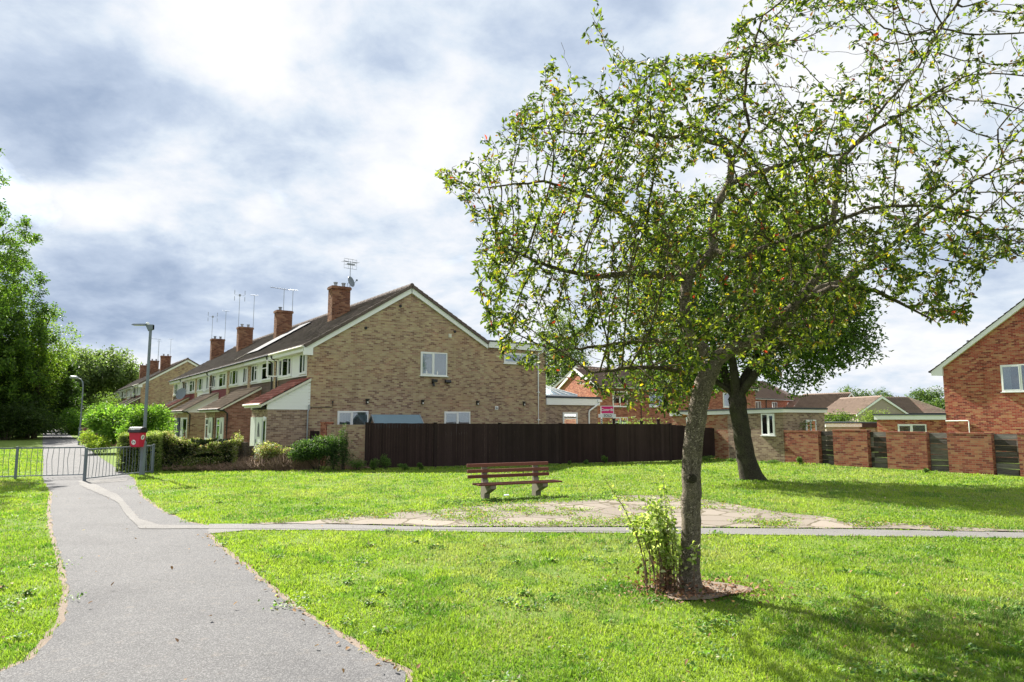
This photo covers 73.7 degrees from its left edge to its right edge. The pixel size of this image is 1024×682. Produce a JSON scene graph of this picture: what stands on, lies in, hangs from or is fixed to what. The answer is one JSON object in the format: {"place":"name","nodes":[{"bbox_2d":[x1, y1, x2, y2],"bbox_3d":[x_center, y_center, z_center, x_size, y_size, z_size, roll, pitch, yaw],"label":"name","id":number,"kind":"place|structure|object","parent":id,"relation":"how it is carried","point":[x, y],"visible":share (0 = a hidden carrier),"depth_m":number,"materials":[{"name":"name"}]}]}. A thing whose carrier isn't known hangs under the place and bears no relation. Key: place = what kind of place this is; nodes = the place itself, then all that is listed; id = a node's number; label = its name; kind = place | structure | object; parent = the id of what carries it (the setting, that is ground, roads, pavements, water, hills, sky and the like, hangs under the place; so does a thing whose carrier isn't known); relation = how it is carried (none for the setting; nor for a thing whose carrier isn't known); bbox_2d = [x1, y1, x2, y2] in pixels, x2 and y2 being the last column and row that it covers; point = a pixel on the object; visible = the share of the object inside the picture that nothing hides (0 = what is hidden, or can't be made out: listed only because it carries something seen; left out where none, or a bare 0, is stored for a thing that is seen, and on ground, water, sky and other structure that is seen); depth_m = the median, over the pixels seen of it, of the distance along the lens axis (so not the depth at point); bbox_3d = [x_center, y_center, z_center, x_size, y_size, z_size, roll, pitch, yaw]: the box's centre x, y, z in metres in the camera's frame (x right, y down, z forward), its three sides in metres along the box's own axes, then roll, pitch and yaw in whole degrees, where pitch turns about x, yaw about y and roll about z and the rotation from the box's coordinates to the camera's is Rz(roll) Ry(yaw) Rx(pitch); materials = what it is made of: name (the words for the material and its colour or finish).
{"place":"outdoors","nodes":[
{"label":"outdoors","id":0,"kind":"place"},
{"bbox_2d":[0,431,405,681],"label":"path","id":1,"kind":"structure","parent":0,"point":[140,614],"depth_m":7.01,"materials":[{"name":"grey asphalt"}]},
{"bbox_2d":[69,376,83,443],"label":"street lamp","id":2,"kind":"object","parent":1,"relation":"on","point":[74,377],"visible":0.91,"depth_m":51.79,"materials":[{"name":"metal"}]},
{"bbox_2d":[79,478,628,530],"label":"pale tarmac repair","id":3,"kind":"structure","parent":1,"relation":"on","point":[127,510],"depth_m":12.72,"materials":[{"name":"grey asphalt"}]},
{"bbox_2d":[0,429,1023,681],"bbox_3d":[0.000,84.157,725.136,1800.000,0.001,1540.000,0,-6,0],"label":"ground","id":4,"kind":"structure","parent":0,"point":[30,441],"depth_m":8.86,"materials":[{"name":"green plant"}]},
{"bbox_2d":[0,148,43,331],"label":"birch tree","id":5,"kind":"object","parent":4,"relation":"on","point":[18,263],"visible":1,"depth_m":27.93,"materials":[{"name":"green plant"}]},
{"bbox_2d":[0,326,46,437],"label":"dark tree","id":6,"kind":"object","parent":4,"relation":"on","point":[3,375],"visible":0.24,"depth_m":65.17,"materials":[{"name":"green plant"}]},
{"bbox_2d":[0,399,57,439],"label":"shade bush","id":7,"kind":"object","parent":4,"relation":"on","point":[15,416],"visible":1,"depth_m":62.82,"materials":[{"name":"green plant"}]},
{"bbox_2d":[0,231,65,438],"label":"birch tree","id":8,"kind":"object","parent":4,"relation":"on","point":[17,333],"visible":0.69,"depth_m":64.65,"materials":[{"name":"green plant"}]},
{"bbox_2d":[1,403,71,438],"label":"shade bush","id":9,"kind":"object","parent":4,"relation":"on","point":[52,425],"visible":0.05,"depth_m":65.83,"materials":[{"name":"green plant"}]},
{"bbox_2d":[5,346,80,437],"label":"dark tree","id":10,"kind":"object","parent":4,"relation":"on","point":[65,404],"visible":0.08,"depth_m":72.98,"materials":[{"name":"green plant"}]},
{"bbox_2d":[0,447,85,477],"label":"barrier railing","id":11,"kind":"object","parent":4,"relation":"on","point":[16,461],"visible":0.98,"depth_m":22.93,"materials":[{"name":"grey metal"}]},
{"bbox_2d":[0,337,87,437],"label":"dark tree","id":12,"kind":"object","parent":4,"relation":"on","point":[74,398],"visible":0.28,"depth_m":68.91,"materials":[{"name":"green plant"}]},
{"bbox_2d":[13,303,83,438],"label":"light tree","id":13,"kind":"object","parent":4,"relation":"on","point":[66,351],"visible":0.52,"depth_m":68.72,"materials":[{"name":"green plant"}]},
{"bbox_2d":[54,401,111,437],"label":"leafy shrub","id":14,"kind":"object","parent":4,"relation":"on","point":[74,419],"visible":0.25,"depth_m":69.29,"materials":[{"name":"green plant"}]},
{"bbox_2d":[47,342,119,431],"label":"tree","id":15,"kind":"object","parent":4,"relation":"on","point":[87,364],"visible":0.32,"depth_m":104.46,"materials":[{"name":"green plant"}]},
{"bbox_2d":[78,430,111,454],"bbox_3d":[-23.179,5.654,37.998,2.061,1.438,1.774,-5,-8,40],"label":"shrub","id":16,"kind":"object","parent":4,"relation":"on","point":[98,442],"visible":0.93,"depth_m":37.80,"materials":[{"name":"green plant"}]},
{"bbox_2d":[80,391,123,413],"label":"leafy shrub","id":17,"kind":"object","parent":4,"relation":"on","point":[110,400],"visible":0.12,"depth_m":96.66,"materials":[{"name":"green plant"}]},
{"bbox_2d":[66,344,141,407],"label":"tree","id":18,"kind":"object","parent":4,"relation":"on","point":[127,373],"visible":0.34,"depth_m":109.99,"materials":[{"name":"green plant"}]},
{"bbox_2d":[83,444,154,480],"bbox_3d":[-13.404,4.182,23.417,0.090,1.160,3.206,-1,-7,10],"label":"barrier railing","id":19,"kind":"object","parent":4,"relation":"on","point":[110,448],"visible":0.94,"depth_m":23.01,"materials":[{"name":"grey metal"}]},
{"bbox_2d":[82,401,181,444],"bbox_3d":[-22.634,5.077,40.223,5.562,3.103,3.682,0,-6,0],"label":"laurel shrub","id":20,"kind":"object","parent":4,"relation":"on","point":[98,422],"visible":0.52,"depth_m":39.47,"materials":[{"name":"green plant"}]},
{"bbox_2d":[117,364,146,400],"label":"terraced house","id":21,"kind":"structure","parent":4,"relation":"on","point":[143,370],"depth_m":104.36,"materials":[{"name":"brick"}]},
{"bbox_2d":[131,322,153,474],"bbox_3d":[-13.396,2.087,24.513,0.760,5.570,0.300,0,-6,0],"label":"street lamp","id":22,"kind":"object","parent":4,"relation":"on","point":[149,326],"visible":0.83,"depth_m":24.47,"materials":[{"name":"grey metal"}]},
{"bbox_2d":[127,427,147,446],"bbox_3d":[-13.178,3.374,24.003,0.500,0.699,0.406,-1,-7,10],"label":"litter bin","id":23,"kind":"object","parent":22,"relation":"attached to","point":[137,435],"visible":1,"depth_m":23.87,"materials":[{"name":"red plastic"}]},
{"bbox_2d":[114,353,171,405],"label":"terraced house","id":24,"kind":"structure","parent":4,"relation":"on","point":[154,366],"depth_m":95.92,"materials":[{"name":"brick"}]},
{"bbox_2d":[110,402,176,443],"bbox_3d":[-19.234,4.646,35.709,2.815,2.936,2.443,0,-6,0],"label":"laurel shrub","id":25,"kind":"object","parent":4,"relation":"on","point":[160,416],"visible":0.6,"depth_m":35.36,"materials":[{"name":"green plant"}]},
{"bbox_2d":[115,430,175,471],"bbox_3d":[-14.179,4.276,26.518,1.707,1.611,1.883,1,-7,-9],"label":"clipped hedge","id":26,"kind":"object","parent":4,"relation":"on","point":[153,437],"visible":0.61,"depth_m":25.78,"materials":[{"name":"green plant"}]},
{"bbox_2d":[115,361,178,410],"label":"terraced house","id":27,"kind":"structure","parent":4,"relation":"on","point":[132,393],"depth_m":88.40,"materials":[{"name":"brick"}]},
{"bbox_2d":[122,338,198,413],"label":"terraced house","id":28,"kind":"structure","parent":4,"relation":"on","point":[160,389],"depth_m":83.37,"materials":[{"name":"brick"}]},
{"bbox_2d":[151,431,243,470],"bbox_3d":[-12.339,4.320,26.887,3.228,1.660,1.574,1,-7,-10],"label":"variegated hedge","id":29,"kind":"object","parent":4,"relation":"on","point":[177,450],"visible":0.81,"depth_m":26.43,"materials":[{"name":"green plant"}]},
{"bbox_2d":[162,310,235,406],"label":"terraced house","id":30,"kind":"structure","parent":4,"relation":"on","point":[217,347],"depth_m":60.28,"materials":[{"name":"brick"}]},
{"bbox_2d":[0,480,413,681],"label":"bare soil margin","id":31,"kind":"object","parent":4,"relation":"on","point":[62,609],"visible":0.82,"depth_m":7.41,"materials":[{"name":"brown soil"}]},
{"bbox_2d":[158,336,263,431],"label":"terraced house","id":32,"kind":"structure","parent":4,"relation":"on","point":[186,393],"depth_m":53.26,"materials":[{"name":"brick"}]},
{"bbox_2d":[174,462,251,470],"bbox_3d":[-11.285,4.812,26.607,3.927,0.518,1.982,0,-6,0],"label":"dry brushwood","id":33,"kind":"object","parent":4,"relation":"on","point":[222,468],"visible":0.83,"depth_m":26.28,"materials":[{"name":"brown plant"}]},
{"bbox_2d":[170,293,273,437],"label":"terraced house","id":34,"kind":"structure","parent":4,"relation":"on","point":[244,341],"depth_m":50.75,"materials":[{"name":"brick"}]},
{"bbox_2d":[175,321,305,438],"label":"terraced house","id":35,"kind":"structure","parent":4,"relation":"on","point":[192,422],"depth_m":44.60,"materials":[{"name":"brick"}]},
{"bbox_2d":[182,418,187,438],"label":"window","id":36,"kind":"structure","parent":35,"relation":"in","point":[184,421],"depth_m":44.68,"materials":[{"name":"white paint"}]},
{"bbox_2d":[218,372,226,387],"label":"window","id":37,"kind":"structure","parent":35,"relation":"in","point":[222,376],"depth_m":44.20,"materials":[{"name":"white paint"}]},
{"bbox_2d":[238,442,253,461],"bbox_3d":[-10.683,4.615,27.191,0.917,1.173,0.480,0,-6,0],"label":"tree stump","id":38,"kind":"object","parent":4,"relation":"on","point":[245,447],"visible":0.51,"depth_m":27.10,"materials":[{"name":"brown wood"}]},
{"bbox_2d":[218,451,300,469],"bbox_3d":[-9.857,4.694,26.861,4.239,0.798,2.177,0,-6,0],"label":"dry brushwood","id":39,"kind":"object","parent":4,"relation":"on","point":[252,463],"visible":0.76,"depth_m":26.52,"materials":[{"name":"brown plant"}]},
{"bbox_2d":[197,287,327,439],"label":"terraced house","id":40,"kind":"structure","parent":4,"relation":"on","point":[238,375],"depth_m":41.42,"materials":[{"name":"brick"}]},
{"bbox_2d":[207,417,212,439],"bbox_3d":[-16.903,5.305,38.170,0.099,2.050,0.800,4,-8,-35],"label":"door","id":41,"kind":"structure","parent":40,"relation":"in","point":[210,418],"depth_m":38.12,"materials":[{"name":"white paint"}]},
{"bbox_2d":[229,369,238,385],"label":"window","id":42,"kind":"structure","parent":40,"relation":"in","point":[234,374],"depth_m":41.76,"materials":[{"name":"white paint"}]},
{"bbox_2d":[252,441,294,461],"bbox_3d":[-9.412,4.511,26.880,2.011,1.198,1.079,0,-6,0],"label":"laurel bush","id":43,"kind":"object","parent":4,"relation":"on","point":[270,450],"visible":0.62,"depth_m":26.77,"materials":[{"name":"green plant"}]},
{"bbox_2d":[207,258,368,445],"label":"terraced house","id":44,"kind":"structure","parent":4,"relation":"on","point":[233,415],"depth_m":36.34,"materials":[{"name":"brick"}]},
{"bbox_2d":[219,417,223,439],"bbox_3d":[-15.314,5.050,35.916,0.099,2.050,0.700,4,-8,-35],"label":"door","id":45,"kind":"structure","parent":44,"relation":"in","point":[221,418],"depth_m":35.84,"materials":[{"name":"white paint"}]},
{"bbox_2d":[250,364,257,382],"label":"window","id":46,"kind":"structure","parent":44,"relation":"in","point":[254,369],"depth_m":37.94,"materials":[{"name":"white paint"}]},
{"bbox_2d":[260,361,272,380],"bbox_3d":[-12.897,1.586,35.922,0.089,0.965,2.100,4,-8,-35],"label":"window","id":47,"kind":"structure","parent":44,"relation":"in","point":[263,377],"depth_m":36.07,"materials":[{"name":"white paint"}]},
{"bbox_2d":[256,445,335,469],"bbox_3d":[-8.622,4.526,26.956,3.337,1.171,2.088,0,-6,0],"label":"dry brushwood","id":48,"kind":"object","parent":4,"relation":"on","point":[304,464],"visible":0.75,"depth_m":26.55,"materials":[{"name":"brown plant"}]},
{"bbox_2d":[286,434,356,469],"bbox_3d":[-7.386,4.345,26.668,2.848,1.490,1.692,0,-6,0],"label":"ivy bush","id":49,"kind":"object","parent":4,"relation":"on","point":[319,447],"visible":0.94,"depth_m":26.29,"materials":[{"name":"green plant"}]},
{"bbox_2d":[328,430,338,470],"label":"upright shrub","id":50,"kind":"object","parent":4,"relation":"on","point":[331,453],"visible":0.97,"depth_m":26.34,"materials":[{"name":"green plant"}]},
{"bbox_2d":[338,423,348,470],"bbox_3d":[-6.538,4.111,26.405,0.398,1.878,0.429,-4,-8,34],"label":"upright shrub","id":51,"kind":"object","parent":4,"relation":"on","point":[341,446],"visible":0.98,"depth_m":26.38,"materials":[{"name":"green plant"}]},
{"bbox_2d":[320,422,369,465],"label":"brick wall","id":52,"kind":"structure","parent":4,"relation":"on","point":[356,434],"depth_m":28.11,"materials":[{"name":"brown brick"}]},
{"bbox_2d":[320,462,370,469],"bbox_3d":[-6.274,4.879,26.890,2.090,0.444,1.796,-4,-7,30],"label":"dry brushwood","id":53,"kind":"object","parent":4,"relation":"on","point":[345,467],"visible":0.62,"depth_m":26.65,"materials":[{"name":"brown plant"}]},
{"bbox_2d":[346,458,368,470],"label":"weed","id":54,"kind":"object","parent":4,"relation":"on","point":[358,464],"visible":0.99,"depth_m":26.22,"materials":[{"name":"green plant"}]},
{"bbox_2d":[379,453,390,469],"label":"weed","id":55,"kind":"object","parent":4,"relation":"on","point":[384,461],"visible":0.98,"depth_m":26.53,"materials":[{"name":"green plant"}]},
{"bbox_2d":[368,414,423,462],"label":"garden shed","id":56,"kind":"structure","parent":4,"relation":"on","point":[375,419],"depth_m":31.07,"materials":[{"name":"grey wood"}]},
{"bbox_2d":[242,283,601,458],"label":"terraced house","id":57,"kind":"structure","parent":4,"relation":"on","point":[411,349],"depth_m":33.29,"materials":[{"name":"brick"}]},
{"bbox_2d":[255,417,261,456],"bbox_3d":[-11.180,4.375,30.047,0.099,2.030,0.920,4,-8,-35],"label":"door","id":58,"kind":"structure","parent":57,"relation":"in","point":[258,435],"depth_m":30.05,"materials":[{"name":"white paint"}]},
{"bbox_2d":[261,417,266,446],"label":"window","id":59,"kind":"structure","parent":57,"relation":"in","point":[263,439],"depth_m":29.47,"materials":[{"name":"white paint"}]},
{"bbox_2d":[277,356,291,378],"bbox_3d":[-11.141,1.302,33.419,0.089,0.965,2.200,4,-8,-35],"label":"window","id":60,"kind":"structure","parent":57,"relation":"in","point":[284,364],"depth_m":33.38,"materials":[{"name":"white paint"}]},
{"bbox_2d":[297,354,306,374],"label":"window","id":61,"kind":"structure","parent":57,"relation":"in","point":[302,358],"depth_m":31.17,"materials":[{"name":"white paint"}]},
{"bbox_2d":[337,411,368,424],"bbox_3d":[-7.274,3.770,31.261,1.580,1.135,0.089,4,-8,-35],"label":"window","id":62,"kind":"structure","parent":57,"relation":"in","point":[349,417],"depth_m":31.28,"materials":[{"name":"white paint"}]},
{"bbox_2d":[419,351,447,376],"bbox_3d":[-3.864,1.167,33.953,1.580,1.215,0.089,4,-8,-35],"label":"window","id":63,"kind":"structure","parent":57,"relation":"in","point":[433,362],"depth_m":33.95,"materials":[{"name":"white paint"}]},
{"bbox_2d":[444,411,469,423],"bbox_3d":[-2.741,4.127,34.408,1.600,1.135,0.089,4,-8,-35],"label":"window","id":64,"kind":"structure","parent":57,"relation":"in","point":[449,417],"depth_m":34.42,"materials":[{"name":"white paint"}]},
{"bbox_2d":[503,352,535,365],"bbox_3d":[0.455,0.979,37.009,2.200,0.615,0.089,4,-8,-35],"label":"window","id":65,"kind":"structure","parent":57,"relation":"in","point":[506,361],"depth_m":36.80,"materials":[{"name":"white paint"}]},
{"bbox_2d":[563,412,577,423],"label":"window","id":66,"kind":"structure","parent":57,"relation":"in","point":[568,417],"depth_m":38.68,"materials":[{"name":"white paint"}]},
{"bbox_2d":[0,483,1011,681],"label":"scattered leaves","id":67,"kind":"object","parent":4,"relation":"on","point":[418,665],"visible":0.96,"depth_m":7.03,"materials":[{"name":"green plant"}]},
{"bbox_2d":[467,461,561,498],"bbox_3d":[0.064,3.531,17.095,2.400,0.932,0.634,3,-7,-26],"label":"park bench","id":68,"kind":"object","parent":4,"relation":"on","point":[488,488],"visible":0.93,"depth_m":17.13,"materials":[{"name":"brown wood"}]},
{"bbox_2d":[436,491,612,506],"bbox_3d":[0.489,3.878,16.716,4.973,0.135,2.156,2,-7,-16],"label":"clover edge","id":69,"kind":"object","parent":4,"relation":"on","point":[604,497],"visible":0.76,"depth_m":16.56,"materials":[{"name":"green plant"}]},
{"bbox_2d":[364,422,714,468],"bbox_3d":[2.503,4.522,30.348,17.881,1.845,1.289,3,-7,-24],"label":"timber fence","id":70,"kind":"object","parent":4,"relation":"on","point":[559,443],"visible":0.78,"depth_m":29.44,"materials":[{"name":"brown wood"}]},
{"bbox_2d":[532,307,598,386],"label":"tall tree","id":71,"kind":"object","parent":4,"relation":"on","point":[552,380],"visible":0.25,"depth_m":87.01,"materials":[{"name":"green plant"}]},
{"bbox_2d":[598,406,615,423],"bbox_3d":[4.986,4.722,35.706,0.910,2.654,0.120,0,-6,4],"label":"sale board","id":72,"kind":"object","parent":4,"relation":"on","point":[607,411],"visible":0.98,"depth_m":35.78,"materials":[{"name":"white paint"}]},
{"bbox_2d":[598,416,667,423],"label":"distant hedge","id":73,"kind":"object","parent":4,"relation":"on","point":[632,420],"visible":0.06,"depth_m":46.67,"materials":[{"name":"green plant"}]},
{"bbox_2d":[557,368,758,423],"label":"house","id":74,"kind":"structure","parent":4,"relation":"on","point":[719,400],"depth_m":59.50,"materials":[{"name":"orange brick"}]},
{"bbox_2d":[612,391,627,406],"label":"window","id":75,"kind":"structure","parent":74,"relation":"in","point":[616,401],"depth_m":58.43,"materials":[{"name":"white paint"}]},
{"bbox_2d":[553,365,793,407],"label":"house","id":76,"kind":"structure","parent":4,"relation":"on","point":[766,397],"depth_m":105.44,"materials":[{"name":"orange brick"}]},
{"bbox_2d":[590,568,796,609],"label":"fallen leaves","id":77,"kind":"object","parent":4,"relation":"on","point":[708,591],"visible":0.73,"depth_m":7.78,"materials":[{"name":"brown plant"}]},
{"bbox_2d":[651,581,753,599],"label":"bare earth","id":78,"kind":"structure","parent":4,"relation":"on","point":[708,596],"depth_m":7.84,"materials":[{"name":"soil"}]},
{"bbox_2d":[597,469,735,597],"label":"sucker shoots","id":79,"kind":"object","parent":78,"relation":"on","point":[655,535],"visible":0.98,"depth_m":7.86,"materials":[{"name":"green plant"}]},
{"bbox_2d":[435,0,1023,591],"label":"crab apple tree","id":80,"kind":"object","parent":78,"relation":"on","point":[793,310],"visible":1,"depth_m":7.81,"materials":[{"name":"green plant"}]},
{"bbox_2d":[604,173,893,480],"bbox_3d":[7.874,-0.584,22.834,9.531,10.998,6.725,0,-6,0],"label":"leaning tree","id":81,"kind":"object","parent":4,"relation":"on","point":[733,384],"visible":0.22,"depth_m":22.08,"materials":[{"name":"green plant"}]},
{"bbox_2d":[670,407,827,462],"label":"brick outbuilding","id":82,"kind":"structure","parent":4,"relation":"on","point":[768,426],"depth_m":32.28,"materials":[{"name":"brown brick"}]},
{"bbox_2d":[760,414,775,435],"bbox_3d":[11.912,3.907,31.801,0.089,1.045,0.800,4,-8,-35],"label":"window","id":83,"kind":"structure","parent":82,"relation":"in","point":[767,420],"depth_m":31.78,"materials":[{"name":"white paint"}]},
{"bbox_2d":[805,420,816,430],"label":"window","id":84,"kind":"structure","parent":82,"relation":"in","point":[815,429],"depth_m":32.37,"materials":[{"name":"white paint"}]},
{"bbox_2d":[794,392,854,407],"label":"house","id":85,"kind":"structure","parent":4,"relation":"on","point":[819,400],"depth_m":102.96,"materials":[{"name":"brown tile"}]},
{"bbox_2d":[824,409,860,421],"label":"round shrub","id":86,"kind":"object","parent":4,"relation":"on","point":[840,418],"visible":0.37,"depth_m":59.23,"materials":[{"name":"green plant"}]},
{"bbox_2d":[835,386,880,396],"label":"skyline tree","id":87,"kind":"object","parent":4,"relation":"on","point":[854,393],"visible":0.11,"depth_m":148.34,"materials":[{"name":"green plant"}]},
{"bbox_2d":[824,395,908,421],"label":"house","id":88,"kind":"structure","parent":4,"relation":"on","point":[852,405],"depth_m":83.57,"materials":[{"name":"brown tile"}]},
{"bbox_2d":[853,407,888,421],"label":"pale shrub","id":89,"kind":"object","parent":4,"relation":"on","point":[867,418],"visible":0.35,"depth_m":69.58,"materials":[{"name":"green plant"}]},
{"bbox_2d":[872,388,893,396],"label":"skyline tree","id":90,"kind":"object","parent":4,"relation":"on","point":[880,392],"visible":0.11,"depth_m":173.39,"materials":[{"name":"green plant"}]},
{"bbox_2d":[784,429,1023,476],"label":"garden wall","id":91,"kind":"structure","parent":4,"relation":"on","point":[975,453],"depth_m":26.58,"materials":[{"name":"brick"}]},
{"bbox_2d":[885,397,945,413],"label":"house","id":92,"kind":"structure","parent":4,"relation":"on","point":[907,405],"depth_m":86.86,"materials":[{"name":"brown tile"}]},
{"bbox_2d":[904,385,943,403],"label":"skyline tree","id":93,"kind":"object","parent":4,"relation":"on","point":[920,393],"visible":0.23,"depth_m":128.42,"materials":[{"name":"green plant"}]},
{"bbox_2d":[918,394,944,411],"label":"skyline tree","id":94,"kind":"object","parent":4,"relation":"on","point":[939,403],"visible":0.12,"depth_m":93.95,"materials":[{"name":"green plant"}]},
{"bbox_2d":[873,298,1023,457],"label":"detached house","id":95,"kind":"structure","parent":4,"relation":"on","point":[982,372],"depth_m":34.45,"materials":[{"name":"red brick"}]},
{"bbox_2d":[898,424,926,431],"bbox_3d":[21.768,4.945,37.147,0.089,0.825,1.580,4,-8,-35],"label":"window","id":96,"kind":"structure","parent":95,"relation":"in","point":[901,427],"depth_m":37.14,"materials":[{"name":"white paint"}]},
{"bbox_2d":[1000,364,1023,392],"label":"window","id":97,"kind":"structure","parent":95,"relation":"in","point":[1012,376],"depth_m":33.43,"materials":[{"name":"white paint"}]},
{"bbox_2d":[0,0,1023,399],"label":"sky","id":98,"kind":"structure","parent":0,"point":[170,160],"materials":[{"name":"white"}]},
{"bbox_2d":[207,523,1023,537],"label":"side path","id":99,"kind":"structure","parent":0,"point":[832,532],"depth_m":12.18,"materials":[{"name":"concrete"}]},
{"bbox_2d":[256,495,1023,531],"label":"stone paving","id":100,"kind":"structure","parent":0,"point":[715,517],"depth_m":13.72,"materials":[{"name":"beige stone"}]},
{"bbox_2d":[237,491,1023,531],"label":"paving weeds","id":101,"kind":"object","parent":100,"relation":"on","point":[628,498],"visible":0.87,"depth_m":13.65,"materials":[{"name":"green plant"}]},
{"bbox_2d":[825,422,876,445],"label":"garage block","id":102,"kind":"structure","parent":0,"point":[871,426],"depth_m":43.79,"materials":[{"name":"white paint"}]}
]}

